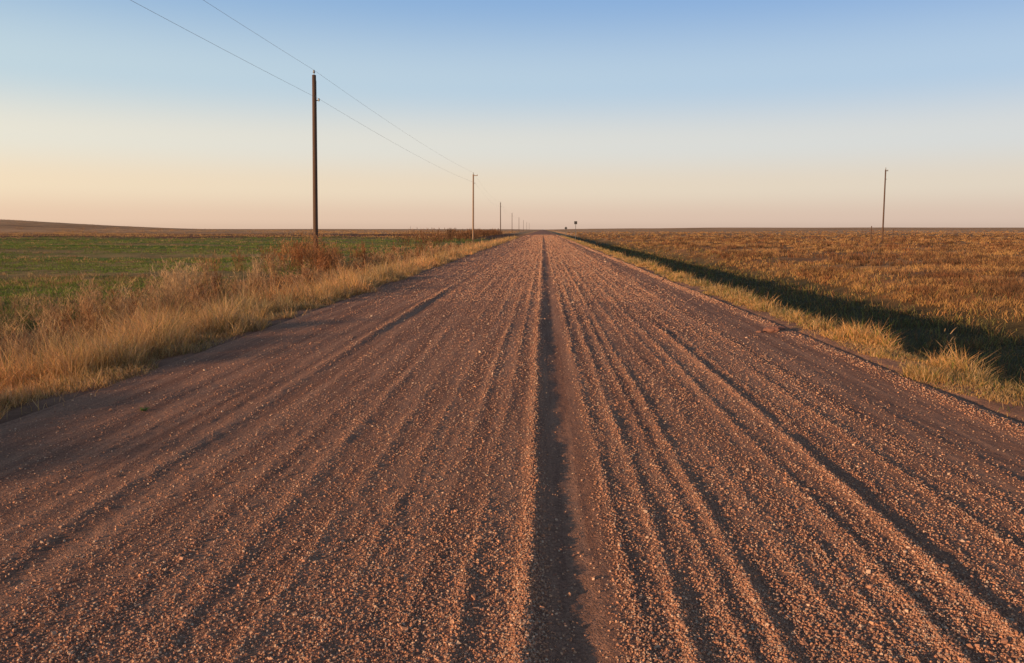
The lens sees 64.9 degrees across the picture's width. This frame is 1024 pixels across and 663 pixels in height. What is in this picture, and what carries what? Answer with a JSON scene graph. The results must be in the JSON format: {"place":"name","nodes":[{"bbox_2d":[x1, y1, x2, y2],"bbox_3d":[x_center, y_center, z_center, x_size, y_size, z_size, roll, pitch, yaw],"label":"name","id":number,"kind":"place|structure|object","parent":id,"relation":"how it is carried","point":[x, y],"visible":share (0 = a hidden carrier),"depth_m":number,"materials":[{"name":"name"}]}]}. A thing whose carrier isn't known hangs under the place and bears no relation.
{"place":"outdoors","nodes":[
{"label":"outdoors","id":0,"kind":"place"},
{"bbox_2d":[0,236,488,334],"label":"green crop grass","id":1,"kind":"structure","parent":0,"point":[9,284],"depth_m":40.85,"materials":[{"name":"green plant"}]},
{"bbox_2d":[0,229,1023,662],"bbox_3d":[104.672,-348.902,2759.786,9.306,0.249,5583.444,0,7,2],"label":"gravel road","id":2,"kind":"structure","parent":0,"point":[560,405],"depth_m":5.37,"materials":[{"name":"brown gravel"}]},
{"bbox_2d":[0,219,1023,423],"bbox_3d":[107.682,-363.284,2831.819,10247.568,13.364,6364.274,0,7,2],"label":"ground","id":3,"kind":"structure","parent":0,"point":[10,226],"depth_m":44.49,"materials":[{"name":"brown plant"}]},
{"bbox_2d":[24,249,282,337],"bbox_3d":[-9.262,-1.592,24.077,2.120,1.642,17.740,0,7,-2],"label":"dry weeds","id":4,"kind":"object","parent":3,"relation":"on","point":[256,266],"visible":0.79,"depth_m":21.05,"materials":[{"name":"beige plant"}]},
{"bbox_2d":[0,235,517,418],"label":"dry grass","id":5,"kind":"structure","parent":3,"relation":"on","point":[133,346],"depth_m":12.84,"materials":[{"name":"beige plant"}]},
{"bbox_2d":[199,232,374,276],"bbox_3d":[-10.162,-4.237,41.880,6.077,2.380,20.347,0,7,2],"label":"tumbleweed shrub","id":6,"kind":"object","parent":3,"relation":"on","point":[328,258],"visible":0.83,"depth_m":40.07,"materials":[{"name":"brown plant"}]},
{"bbox_2d":[312,70,319,263],"bbox_3d":[-11.123,-8.855,45.701,0.665,11.590,0.298,0,7,2],"label":"utility pole","id":7,"kind":"object","parent":3,"relation":"on","point":[314,149],"visible":0.92,"depth_m":45.47,"materials":[{"name":"brown wood"}]},
{"bbox_2d":[131,0,502,205],"bbox_3d":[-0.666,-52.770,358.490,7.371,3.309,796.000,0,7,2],"label":"power line","id":8,"kind":"object","parent":7,"relation":"attached to","point":[290,84],"visible":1,"depth_m":38.76,"materials":[{"name":"metal"}]},
{"bbox_2d":[392,226,502,247],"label":"roadside shrubs","id":9,"kind":"object","parent":3,"relation":"on","point":[449,234],"visible":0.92,"depth_m":121.70,"materials":[{"name":"brown plant"}]},
{"bbox_2d":[472,173,477,241],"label":"utility pole","id":10,"kind":"object","parent":3,"relation":"on","point":[473,209],"visible":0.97,"depth_m":126.85,"materials":[{"name":"brown wood"}]},
{"bbox_2d":[500,202,500,234],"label":"utility pole","id":11,"kind":"object","parent":3,"relation":"on","point":[500,218],"visible":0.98,"depth_m":259.68,"materials":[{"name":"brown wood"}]},
{"bbox_2d":[569,232,629,247],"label":"roadside shrubs","id":12,"kind":"object","parent":3,"relation":"on","point":[584,238],"visible":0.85,"depth_m":211.50,"materials":[{"name":"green plant"}]},
{"bbox_2d":[561,235,1023,419],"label":"dry grass","id":13,"kind":"structure","parent":3,"relation":"on","point":[952,366],"depth_m":20.92,"materials":[{"name":"beige plant"}]},
{"bbox_2d":[881,168,887,240],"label":"utility pole","id":14,"kind":"object","parent":3,"relation":"on","point":[884,205],"visible":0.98,"depth_m":116.63,"materials":[{"name":"brown wood"}]},
{"bbox_2d":[0,0,1023,229],"label":"sky","id":15,"kind":"structure","parent":0,"point":[595,114],"materials":[{"name":"blue"}]},
{"bbox_2d":[763,326,779,331],"bbox_3d":[4.206,-0.019,13.059,0.277,0.141,0.206,0,7,2],"label":"dirt clod","id":16,"kind":"object","parent":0,"point":[771,329],"visible":0.82,"depth_m":12.98,"materials":[{"name":"brown soil"}]}
]}

